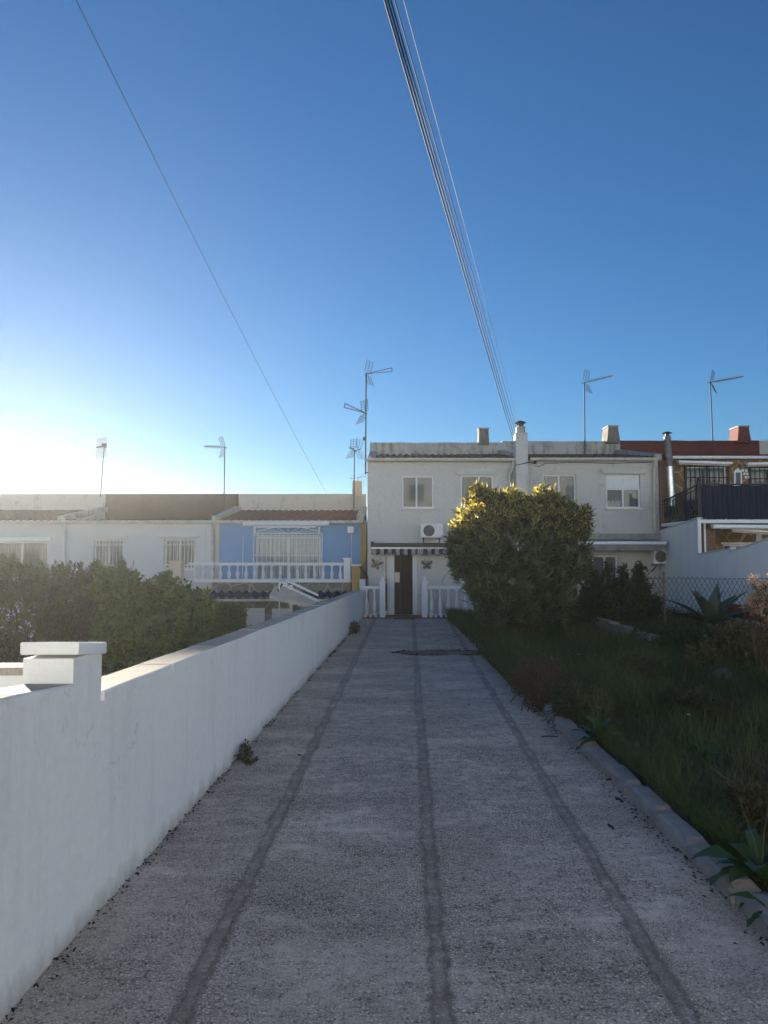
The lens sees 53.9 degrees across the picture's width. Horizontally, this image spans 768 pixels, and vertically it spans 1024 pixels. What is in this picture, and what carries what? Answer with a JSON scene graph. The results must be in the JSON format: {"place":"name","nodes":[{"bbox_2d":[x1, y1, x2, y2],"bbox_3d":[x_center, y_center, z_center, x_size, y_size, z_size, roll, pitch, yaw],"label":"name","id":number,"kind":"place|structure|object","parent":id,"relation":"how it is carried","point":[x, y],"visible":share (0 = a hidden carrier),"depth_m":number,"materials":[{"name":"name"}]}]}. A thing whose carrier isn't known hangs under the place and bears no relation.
{"place":"outdoors","nodes":[
{"label":"outdoors","id":0,"kind":"place"},
{"bbox_2d":[0,663,22,687],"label":"cross wall","id":1,"kind":"structure","parent":0,"point":[11,674],"depth_m":4.35,"materials":[{"name":"paint"}]},
{"bbox_2d":[0,494,107,658],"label":"terraced house","id":2,"kind":"structure","parent":0,"point":[31,524],"depth_m":26.17,"materials":[{"name":"paint"}]},
{"bbox_2d":[0,538,51,580],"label":"window","id":3,"kind":"structure","parent":2,"relation":"in","point":[33,548],"depth_m":26.14,"materials":[{"name":"white paint"}]},
{"bbox_2d":[96,438,106,496],"bbox_3d":[-11.231,-1.812,29.991,0.426,2.420,0.634,1,-3,-23],"label":"tv antenna","id":4,"kind":"object","parent":2,"relation":"attached to","point":[102,444],"visible":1,"depth_m":30.10,"materials":[{"name":"metal"}]},
{"bbox_2d":[60,494,241,605],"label":"terraced house","id":5,"kind":"structure","parent":0,"point":[150,535],"depth_m":26.00,"materials":[{"name":"white paint"}]},
{"bbox_2d":[88,536,127,567],"bbox_3d":[-9.482,1.432,26.015,1.332,1.205,0.329,0,-3,0],"label":"window","id":6,"kind":"structure","parent":5,"relation":"in","point":[104,549],"depth_m":26.13,"materials":[{"name":"white paint"}]},
{"bbox_2d":[159,536,198,570],"bbox_3d":[-7.040,1.421,26.016,1.376,1.183,0.329,0,-3,0],"label":"window","id":7,"kind":"structure","parent":5,"relation":"in","point":[175,550],"depth_m":26.07,"materials":[{"name":"white paint"}]},
{"bbox_2d":[204,436,226,509],"bbox_3d":[-6.445,-1.482,28.813,0.892,2.809,0.515,1,-3,-14],"label":"tv antenna","id":8,"kind":"object","parent":5,"relation":"attached to","point":[220,447],"visible":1,"depth_m":28.88,"materials":[{"name":"grey metal"}]},
{"bbox_2d":[0,659,675,813],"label":"ground","id":9,"kind":"structure","parent":0,"point":[642,782],"depth_m":12.34,"materials":[{"name":"brown soil"}]},
{"bbox_2d":[0,684,99,1021],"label":"garden wall","id":10,"kind":"structure","parent":9,"relation":"on","point":[49,759],"depth_m":3.62,"materials":[{"name":"paint"}]},
{"bbox_2d":[20,642,106,706],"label":"wall pillar","id":11,"kind":"structure","parent":10,"relation":"on","point":[78,665],"depth_m":3.92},
{"bbox_2d":[0,551,99,662],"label":"hedge bush","id":12,"kind":"object","parent":9,"relation":"on","point":[61,618],"visible":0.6,"depth_m":13.25,"materials":[{"name":"green plant"}]},
{"bbox_2d":[80,556,142,640],"bbox_3d":[-5.467,2.613,15.384,1.717,3.494,1.937,0,-3,0],"label":"hedge bush","id":13,"kind":"object","parent":9,"relation":"on","point":[122,565],"visible":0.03,"depth_m":15.48,"materials":[{"name":"green plant"}]},
{"bbox_2d":[83,558,216,675],"bbox_3d":[-3.444,2.396,11.063,1.795,3.450,1.906,0,-3,0],"label":"citrus bush","id":14,"kind":"object","parent":9,"relation":"on","point":[144,614],"visible":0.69,"depth_m":10.72,"materials":[{"name":"green plant"}]},
{"bbox_2d":[168,561,185,648],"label":"garden pillar","id":15,"kind":"structure","parent":9,"relation":"on","point":[177,568],"depth_m":22.34,"materials":[{"name":"white paint"}]},
{"bbox_2d":[197,596,251,643],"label":"citrus bush","id":16,"kind":"object","parent":9,"relation":"on","point":[231,618],"visible":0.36,"depth_m":14.66,"materials":[{"name":"green plant"}]},
{"bbox_2d":[95,590,363,913],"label":"garden wall","id":17,"kind":"structure","parent":9,"relation":"on","point":[177,728],"depth_m":5.80,"materials":[{"name":"paint"}]},
{"bbox_2d":[360,579,365,616],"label":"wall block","id":18,"kind":"structure","parent":17,"relation":"attached to","point":[362,582],"depth_m":23.67,"materials":[{"name":"white paint"}]},
{"bbox_2d":[188,481,366,626],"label":"terraced house","id":19,"kind":"structure","parent":9,"relation":"on","point":[236,541],"depth_m":25.98,"materials":[{"name":"blue paint"}]},
{"bbox_2d":[76,0,326,493],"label":"overhead cable","id":20,"kind":"object","parent":19,"relation":"attached to","point":[177,204],"visible":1,"depth_m":12.59,"materials":[{"name":"black rubber"}]},
{"bbox_2d":[246,608,264,625],"bbox_3d":[-4.140,3.520,24.368,0.592,0.853,0.050,0,-3,0],"label":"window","id":21,"kind":"structure","parent":19,"relation":"in","point":[256,615],"depth_m":24.36,"materials":[{"name":"white paint"}]},
{"bbox_2d":[188,558,350,580],"bbox_3d":[-3.671,1.841,24.361,5.231,0.729,0.270,0,-3,0],"label":"balustrade","id":22,"kind":"object","parent":19,"relation":"on","point":[347,562],"visible":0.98,"depth_m":24.30,"materials":[{"name":"white paint"}]},
{"bbox_2d":[272,609,288,617],"bbox_3d":[-3.328,3.530,24.368,0.571,0.833,0.050,0,-3,0],"label":"window","id":23,"kind":"structure","parent":19,"relation":"in","point":[274,611],"depth_m":24.36,"materials":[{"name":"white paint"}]},
{"bbox_2d":[243,521,328,533],"bbox_3d":[-3.334,0.522,25.783,2.920,0.423,0.446,0,-3,0],"label":"awning","id":24,"kind":"object","parent":19,"relation":"attached to","point":[284,524],"visible":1,"depth_m":25.59,"materials":[{"name":"white paint"}]},
{"bbox_2d":[253,528,322,578],"bbox_3d":[-3.299,1.435,26.026,2.387,1.878,0.294,0,-3,0],"label":"sliding door","id":25,"kind":"structure","parent":19,"relation":"in","point":[275,548],"depth_m":26.12,"materials":[{"name":"white paint"}]},
{"bbox_2d":[347,527,353,563],"bbox_3d":[-1.141,1.157,25.894,0.230,1.310,0.157,0,-3,0],"label":"wall lamp","id":26,"kind":"object","parent":19,"relation":"attached to","point":[350,530],"visible":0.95,"depth_m":25.85,"materials":[{"name":"white metal"}]},
{"bbox_2d":[346,439,364,508],"bbox_3d":[-1.133,-1.507,29.699,0.769,2.758,0.550,0,-3,0],"label":"tv antenna","id":27,"kind":"object","parent":19,"relation":"attached to","point":[350,447],"visible":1,"depth_m":29.76,"materials":[{"name":"grey metal"}]},
{"bbox_2d":[269,579,319,615],"bbox_3d":[-2.271,3.189,19.941,1.517,2.825,0.903,-1,-3,24],"label":"terrace awning","id":28,"kind":"object","parent":9,"relation":"on","point":[283,591],"visible":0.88,"depth_m":19.80,"materials":[{"name":"white fabric"}]},
{"bbox_2d":[351,564,361,590],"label":"pillar","id":29,"kind":"structure","parent":9,"relation":"on","point":[356,573],"depth_m":24.07,"materials":[{"name":"paint"}]},
{"bbox_2d":[359,566,368,595],"bbox_3d":[-0.682,2.398,23.949,0.143,1.375,0.552,2,-4,-31],"label":"handrail","id":30,"kind":"object","parent":29,"relation":"attached to","point":[365,575],"visible":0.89,"depth_m":23.82,"materials":[{"name":"metal"}]},
{"bbox_2d":[365,421,527,643],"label":"terraced house","id":31,"kind":"structure","parent":9,"relation":"on","point":[411,487],"depth_m":24.54,"materials":[{"name":"paint"}]},
{"bbox_2d":[344,360,391,473],"bbox_3d":[-0.511,-3.077,24.459,1.562,3.702,0.634,0,-3,0],"label":"tv antenna","id":32,"kind":"object","parent":31,"relation":"attached to","point":[365,407],"visible":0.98,"depth_m":24.52,"materials":[{"name":"metal"}]},
{"bbox_2d":[371,558,382,568],"bbox_3d":[-0.221,1.673,24.413,0.399,0.368,0.041,0,-3,0],"label":"butterfly ornament","id":33,"kind":"object","parent":31,"relation":"attached to","point":[378,564],"visible":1,"depth_m":24.40,"materials":[{"name":"orange metal"}]},
{"bbox_2d":[371,542,447,599],"bbox_3d":[1.029,1.871,24.172,2.915,1.849,0.504,0,-3,0],"label":"awning","id":34,"kind":"object","parent":31,"relation":"attached to","point":[407,548],"visible":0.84,"depth_m":24.01,"materials":[{"name":"fabric"}]},
{"bbox_2d":[400,476,434,509],"bbox_3d":[1.098,-0.628,24.557,1.127,1.099,0.302,0,-3,0],"label":"window","id":35,"kind":"structure","parent":31,"relation":"in","point":[417,491],"depth_m":24.70,"materials":[{"name":"white glass"}]},
{"bbox_2d":[421,559,432,568],"bbox_3d":[1.386,1.687,24.412,0.376,0.328,0.040,0,-3,0],"label":"butterfly ornament","id":36,"kind":"object","parent":31,"relation":"attached to","point":[425,564],"visible":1,"depth_m":24.40,"materials":[{"name":"metal"}]},
{"bbox_2d":[420,524,442,542],"bbox_3d":[1.522,0.739,24.279,0.715,0.702,0.429,0,-3,0],"label":"air conditioner","id":37,"kind":"object","parent":31,"relation":"attached to","point":[431,530],"visible":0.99,"depth_m":24.08,"materials":[{"name":"white paint"}]},
{"bbox_2d":[384,0,512,438],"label":"overhead cable","id":38,"kind":"object","parent":31,"relation":"attached to","point":[395,37],"visible":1,"depth_m":8.66,"materials":[{"name":"black rubber"}]},
{"bbox_2d":[387,0,514,437],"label":"overhead cable","id":39,"kind":"object","parent":31,"relation":"attached to","point":[391,12],"visible":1,"depth_m":8.66,"materials":[{"name":"black rubber"}]},
{"bbox_2d":[390,0,515,434],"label":"overhead cable","id":40,"kind":"object","parent":31,"relation":"attached to","point":[440,175],"visible":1,"depth_m":8.64,"materials":[{"name":"black rubber"}]},
{"bbox_2d":[394,0,516,428],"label":"overhead cable","id":41,"kind":"object","parent":31,"relation":"attached to","point":[444,174],"visible":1,"depth_m":8.97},
{"bbox_2d":[403,0,518,425],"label":"overhead cable","id":42,"kind":"object","parent":31,"relation":"attached to","point":[450,172],"visible":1,"depth_m":8.72,"materials":[{"name":"black rubber"}]},
{"bbox_2d":[456,470,497,509],"bbox_3d":[3.024,-0.718,24.562,1.335,1.279,0.302,0,-3,0],"label":"window","id":43,"kind":"structure","parent":31,"relation":"in","point":[467,476],"depth_m":24.64,"materials":[{"name":"white paint"}]},
{"bbox_2d":[620,425,767,582],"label":"terraced house","id":44,"kind":"structure","parent":9,"relation":"on","point":[739,448],"depth_m":24.63,"materials":[{"name":"stone"}]},
{"bbox_2d":[662,431,674,505],"bbox_3d":[9.146,-1.397,24.264,0.369,2.396,0.320,0,-3,0],"label":"flue pipe","id":45,"kind":"object","parent":44,"relation":"attached to","point":[669,463],"visible":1,"depth_m":24.19,"materials":[{"name":"metal"}]},
{"bbox_2d":[677,460,732,465],"bbox_3d":[10.252,-1.572,24.310,1.698,0.207,0.533,0,-3,0],"label":"awning","id":46,"kind":"object","parent":44,"relation":"attached to","point":[702,463],"visible":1,"depth_m":24.05,"materials":[{"name":"white paint"}]},
{"bbox_2d":[704,523,705,551],"bbox_3d":[9.218,1.758,21.636,0.055,2.870,0.055,1,-3,-22],"label":"terrace pipe","id":47,"kind":"object","parent":44,"relation":"attached to","point":[704,537],"visible":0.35,"depth_m":21.67,"materials":[{"name":"white metal"}]},
{"bbox_2d":[684,466,730,520],"bbox_3d":[10.505,-0.591,24.649,1.453,1.817,0.279,0,-3,0],"label":"balcony door","id":48,"kind":"structure","parent":44,"relation":"in","point":[712,474],"depth_m":24.72,"materials":[{"name":"white paint"}]},
{"bbox_2d":[663,477,767,527],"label":"balcony railing","id":49,"kind":"object","parent":44,"relation":"on","point":[727,500],"visible":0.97,"depth_m":21.63,"materials":[{"name":"black metal"}]},
{"bbox_2d":[707,369,742,450],"bbox_3d":[12.206,-3.667,26.969,1.199,2.889,0.500,-2,-4,33],"label":"tv antenna","id":50,"kind":"object","parent":44,"relation":"attached to","point":[719,380],"visible":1,"depth_m":27.19,"materials":[{"name":"grey metal"}]},
{"bbox_2d":[721,542,752,548],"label":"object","id":51,"kind":"structure","parent":44,"relation":"in","point":[722,543],"depth_m":24.44,"materials":[{"name":"white paint"}]},
{"bbox_2d":[733,468,741,485],"bbox_3d":[11.508,-1.138,24.564,0.250,0.607,0.065,0,-3,0],"label":"ceramic plaque","id":52,"kind":"object","parent":44,"relation":"attached to","point":[737,474],"visible":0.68,"depth_m":24.54,"materials":[{"name":"white ceramic"}]},
{"bbox_2d":[711,524,767,528],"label":"awning","id":53,"kind":"object","parent":44,"relation":"attached to","point":[714,526],"visible":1,"depth_m":21.28,"materials":[{"name":"white paint"}]},
{"bbox_2d":[741,469,748,477],"bbox_3d":[11.778,-1.241,24.584,0.275,0.300,0.037,0,-3,0],"label":"wall ornament","id":54,"kind":"object","parent":44,"relation":"attached to","point":[742,470],"depth_m":24.57,"materials":[{"name":"white ceramic"}]},
{"bbox_2d":[730,529,767,534],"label":"awning","id":55,"kind":"object","parent":44,"relation":"attached to","point":[750,531],"visible":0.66,"depth_m":21.77,"materials":[{"name":"white paint"}]},
{"bbox_2d":[744,462,767,466],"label":"awning","id":56,"kind":"object","parent":44,"relation":"attached to","point":[756,464],"visible":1,"depth_m":24.06,"materials":[{"name":"white paint"}]},
{"bbox_2d":[749,467,767,519],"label":"balcony door","id":57,"kind":"structure","parent":44,"relation":"in","point":[757,475],"depth_m":24.78,"materials":[{"name":"white paint"}]},
{"bbox_2d":[0,619,767,1023],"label":"driveway","id":58,"kind":"structure","parent":0,"point":[420,839],"depth_m":4.46,"materials":[{"name":"grey concrete"}]},
{"bbox_2d":[234,739,258,765],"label":"wall weed","id":59,"kind":"object","parent":58,"relation":"on","point":[246,751],"depth_m":7.31,"materials":[{"name":"green plant"}]},
{"bbox_2d":[349,620,360,633],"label":"wall weed","id":60,"kind":"object","parent":58,"relation":"on","point":[354,627],"depth_m":18.93,"materials":[{"name":"green plant"}]},
{"bbox_2d":[0,623,767,1023],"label":"leaf litter","id":61,"kind":"object","parent":58,"relation":"on","point":[170,833],"visible":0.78,"depth_m":5.58,"materials":[{"name":"brown plant"}]},
{"bbox_2d":[362,615,446,618],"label":"porch floor","id":62,"kind":"structure","parent":58,"relation":"on","point":[403,616],"depth_m":23.34,"materials":[{"name":"grey concrete"}]},
{"bbox_2d":[362,575,385,616],"bbox_3d":[-0.300,2.615,23.492,0.740,1.304,0.260,0,-3,0],"label":"balustrade","id":63,"kind":"object","parent":62,"relation":"on","point":[382,582],"visible":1,"depth_m":23.41,"materials":[{"name":"white paint"}]},
{"bbox_2d":[421,575,473,616],"bbox_3d":[2.025,2.615,23.492,1.750,1.304,0.260,0,-3,0],"label":"balustrade","id":64,"kind":"object","parent":62,"relation":"on","point":[425,586],"visible":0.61,"depth_m":23.43,"materials":[{"name":"white paint"}]},
{"bbox_2d":[394,650,480,654],"bbox_3d":[1.134,2.821,15.147,2.002,0.001,0.768,0,-3,0],"label":"driveway patch","id":65,"kind":"object","parent":58,"relation":"on","point":[430,652],"visible":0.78,"depth_m":15.17,"materials":[{"name":"grey concrete"}]},
{"bbox_2d":[533,701,767,937],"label":"kerb","id":66,"kind":"structure","parent":58,"relation":"on","point":[681,834],"depth_m":5.37,"materials":[{"name":"concrete"}]},
{"bbox_2d":[0,0,767,505],"label":"sky","id":67,"kind":"structure","parent":0,"point":[607,160],"materials":[{"name":"blue"}]},
{"bbox_2d":[501,425,661,605],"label":"terraced house","id":68,"kind":"structure","parent":0,"point":[612,482],"depth_m":24.60,"materials":[{"name":"paint"}]},
{"bbox_2d":[543,475,575,504],"bbox_3d":[5.711,-0.670,24.703,1.089,1.103,0.122,0,-3,0],"label":"window","id":69,"kind":"structure","parent":68,"relation":"in","point":[566,483],"depth_m":24.77,"materials":[{"name":"white glass"}]},
{"bbox_2d":[583,369,612,453],"bbox_3d":[7.312,-3.469,25.855,1.117,2.895,0.500,-2,-4,37],"label":"tv antenna","id":70,"kind":"object","parent":68,"relation":"attached to","point":[584,402],"visible":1,"depth_m":26.08,"materials":[{"name":"grey metal"}]},
{"bbox_2d":[592,556,616,583],"bbox_3d":[7.157,2.342,24.522,0.823,1.851,0.131,0,-3,0],"label":"terrace door","id":71,"kind":"structure","parent":68,"relation":"in","point":[599,563],"depth_m":24.60,"materials":[{"name":"white paint"}]},
{"bbox_2d":[578,539,665,550],"bbox_3d":[6.781,1.052,23.992,4.040,0.379,0.947,0,-3,0],"label":"awning","id":72,"kind":"object","parent":68,"relation":"attached to","point":[627,544],"visible":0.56,"depth_m":23.54,"materials":[{"name":"grey fabric"}]},
{"bbox_2d":[602,469,645,509],"bbox_3d":[7.800,-0.737,24.592,1.418,1.321,0.309,0,-3,0],"label":"window","id":73,"kind":"structure","parent":68,"relation":"in","point":[629,499],"depth_m":24.64,"materials":[{"name":"white paint"}]},
{"bbox_2d":[650,550,665,571],"bbox_3d":[8.802,1.565,24.167,0.507,0.710,0.558,0,-3,0],"label":"air conditioner","id":74,"kind":"object","parent":68,"relation":"attached to","point":[657,558],"visible":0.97,"depth_m":23.91,"materials":[{"name":"white paint"}]},
{"bbox_2d":[459,604,767,892],"bbox_3d":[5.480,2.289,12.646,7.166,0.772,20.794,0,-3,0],"label":"grass","id":75,"kind":"structure","parent":0,"point":[565,644],"depth_m":9.93,"materials":[{"name":"green plant"}]},
{"bbox_2d":[441,607,557,694],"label":"tall grass","id":76,"kind":"structure","parent":75,"relation":"on","point":[497,660],"depth_m":15.79,"materials":[{"name":"green plant"}]},
{"bbox_2d":[441,480,599,638],"bbox_3d":[2.768,1.073,16.565,3.280,3.599,3.286,2,-4,-36],"label":"oleander","id":77,"kind":"object","parent":75,"relation":"on","point":[540,580],"visible":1,"depth_m":15.77,"materials":[{"name":"green plant"}]},
{"bbox_2d":[504,651,565,712],"bbox_3d":[2.045,2.345,10.334,0.809,0.787,1.932,-1,-3,19],"label":"brown weed","id":78,"kind":"object","parent":75,"relation":"on","point":[525,678],"visible":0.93,"depth_m":10.10,"materials":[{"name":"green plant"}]},
{"bbox_2d":[550,588,601,630],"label":"dark shrub","id":79,"kind":"object","parent":75,"relation":"on","point":[580,611],"visible":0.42,"depth_m":17.28,"materials":[{"name":"green plant"}]},
{"bbox_2d":[542,667,619,725],"bbox_3d":[2.287,2.259,8.762,0.807,0.809,0.934,0,-3,0],"label":"weed clump","id":80,"kind":"object","parent":75,"relation":"on","point":[573,696],"visible":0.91,"depth_m":8.68,"materials":[{"name":"green plant"}]},
{"bbox_2d":[571,693,637,749],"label":"broadleaf weed","id":81,"kind":"object","parent":75,"relation":"on","point":[600,728],"visible":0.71,"depth_m":7.63,"materials":[{"name":"green plant"}]},
{"bbox_2d":[578,560,663,626],"bbox_3d":[5.415,2.161,17.336,1.938,2.127,1.543,0,-3,0],"label":"dark shrub","id":82,"kind":"object","parent":75,"relation":"on","point":[615,599],"visible":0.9,"depth_m":17.04,"materials":[{"name":"green plant"}]},
{"bbox_2d":[590,617,659,647],"bbox_3d":[4.880,2.655,16.892,0.240,0.555,5.987,0,-3,-2],"label":"garden edging","id":83,"kind":"object","parent":75,"relation":"on","point":[615,625],"visible":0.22,"depth_m":15.66,"materials":[{"name":"concrete"}]},
{"bbox_2d":[605,645,674,685],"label":"weed clump","id":84,"kind":"object","parent":75,"relation":"on","point":[655,662],"visible":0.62,"depth_m":10.84,"materials":[{"name":"green plant"}]},
{"bbox_2d":[542,684,767,889],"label":"verge grass","id":85,"kind":"structure","parent":75,"relation":"on","point":[716,830],"depth_m":5.39,"materials":[{"name":"green plant"}]},
{"bbox_2d":[630,621,717,654],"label":"dark shrub","id":86,"kind":"object","parent":75,"relation":"on","point":[694,634],"visible":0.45,"depth_m":13.81,"materials":[{"name":"green plant"}]},
{"bbox_2d":[659,517,701,611],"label":"party wall","id":87,"kind":"structure","parent":75,"relation":"on","point":[683,544],"depth_m":22.58,"materials":[{"name":"white paint"}]},
{"bbox_2d":[655,665,724,720],"bbox_3d":[3.546,2.238,8.824,0.700,0.855,1.016,0,-3,0],"label":"weed clump","id":88,"kind":"object","parent":75,"relation":"on","point":[700,699],"visible":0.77,"depth_m":8.63,"materials":[{"name":"green plant"}]},
{"bbox_2d":[645,571,767,628],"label":"wire fence","id":89,"kind":"object","parent":75,"relation":"on","point":[664,596],"visible":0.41,"depth_m":17.10,"materials":[{"name":"grey metal"}]},
{"bbox_2d":[684,723,731,763],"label":"ground weed","id":90,"kind":"object","parent":75,"relation":"on","point":[702,746],"visible":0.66,"depth_m":6.89,"materials":[{"name":"green plant"}]},
{"bbox_2d":[665,583,755,630],"bbox_3d":[7.076,2.043,16.292,1.866,1.013,1.750,-2,-4,31],"label":"agave","id":91,"kind":"object","parent":75,"relation":"on","point":[713,609],"visible":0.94,"depth_m":16.10,"materials":[{"name":"green plant"}]},
{"bbox_2d":[697,548,735,622],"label":"party wall","id":92,"kind":"structure","parent":75,"relation":"on","point":[715,563],"depth_m":20.33,"materials":[{"name":"white paint"}]},
{"bbox_2d":[706,668,733,682],"bbox_3d":[4.821,2.457,10.780,0.398,0.440,0.395,-2,-4,32],"label":"garden rock","id":93,"kind":"object","parent":75,"relation":"on","point":[724,670],"visible":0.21,"depth_m":10.72,"materials":[{"name":"grey stone"}]},
{"bbox_2d":[678,618,767,674],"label":"scrub bush","id":94,"kind":"object","parent":75,"relation":"on","point":[740,647],"visible":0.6,"depth_m":11.95,"materials":[{"name":"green plant"}]},
{"bbox_2d":[690,799,767,885],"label":"broadleaf weed","id":95,"kind":"object","parent":75,"relation":"on","point":[740,869],"visible":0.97,"depth_m":4.45,"materials":[{"name":"green plant"}]},
{"bbox_2d":[710,766,767,844],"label":"weed clump","id":96,"kind":"object","parent":75,"relation":"on","point":[745,794],"visible":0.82,"depth_m":5.28,"materials":[{"name":"green plant"}]},
{"bbox_2d":[721,538,767,627],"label":"party wall","id":97,"kind":"structure","parent":75,"relation":"on","point":[748,559],"depth_m":18.54,"materials":[{"name":"white paint"}]},
{"bbox_2d":[727,891,767,928],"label":"broadleaf weed","id":98,"kind":"object","parent":75,"relation":"on","point":[755,915],"visible":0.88,"depth_m":4.09,"materials":[{"name":"green plant"}]},
{"bbox_2d":[738,571,767,697],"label":"dry bush","id":99,"kind":"object","parent":75,"relation":"on","point":[759,603],"visible":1,"depth_m":9.52,"materials":[{"name":"brown plant"}]},
{"bbox_2d":[533,655,767,889],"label":"dry grass","id":100,"kind":"structure","parent":0,"point":[725,712],"depth_m":7.66,"materials":[{"name":"green plant"}]},
{"bbox_2d":[759,440,767,454],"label":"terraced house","id":101,"kind":"structure","parent":0,"point":[763,446],"depth_m":28.58,"materials":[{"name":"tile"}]},
{"label":"neighbour yard","id":102,"kind":"structure","parent":0,"visible":0},
{"bbox_2d":[701,524,715,552],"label":"terrace pier","id":103,"kind":"structure","parent":102,"relation":"on","point":[710,540],"depth_m":21.84,"materials":[{"name":"brown brick"}]},
{"bbox_2d":[753,529,761,541],"bbox_3d":[11.612,1.858,23.433,0.180,2.867,0.200,0,-3,0],"label":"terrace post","id":104,"kind":"object","parent":102,"relation":"on","point":[757,537],"depth_m":23.40,"materials":[{"name":"white paint"}]}
]}

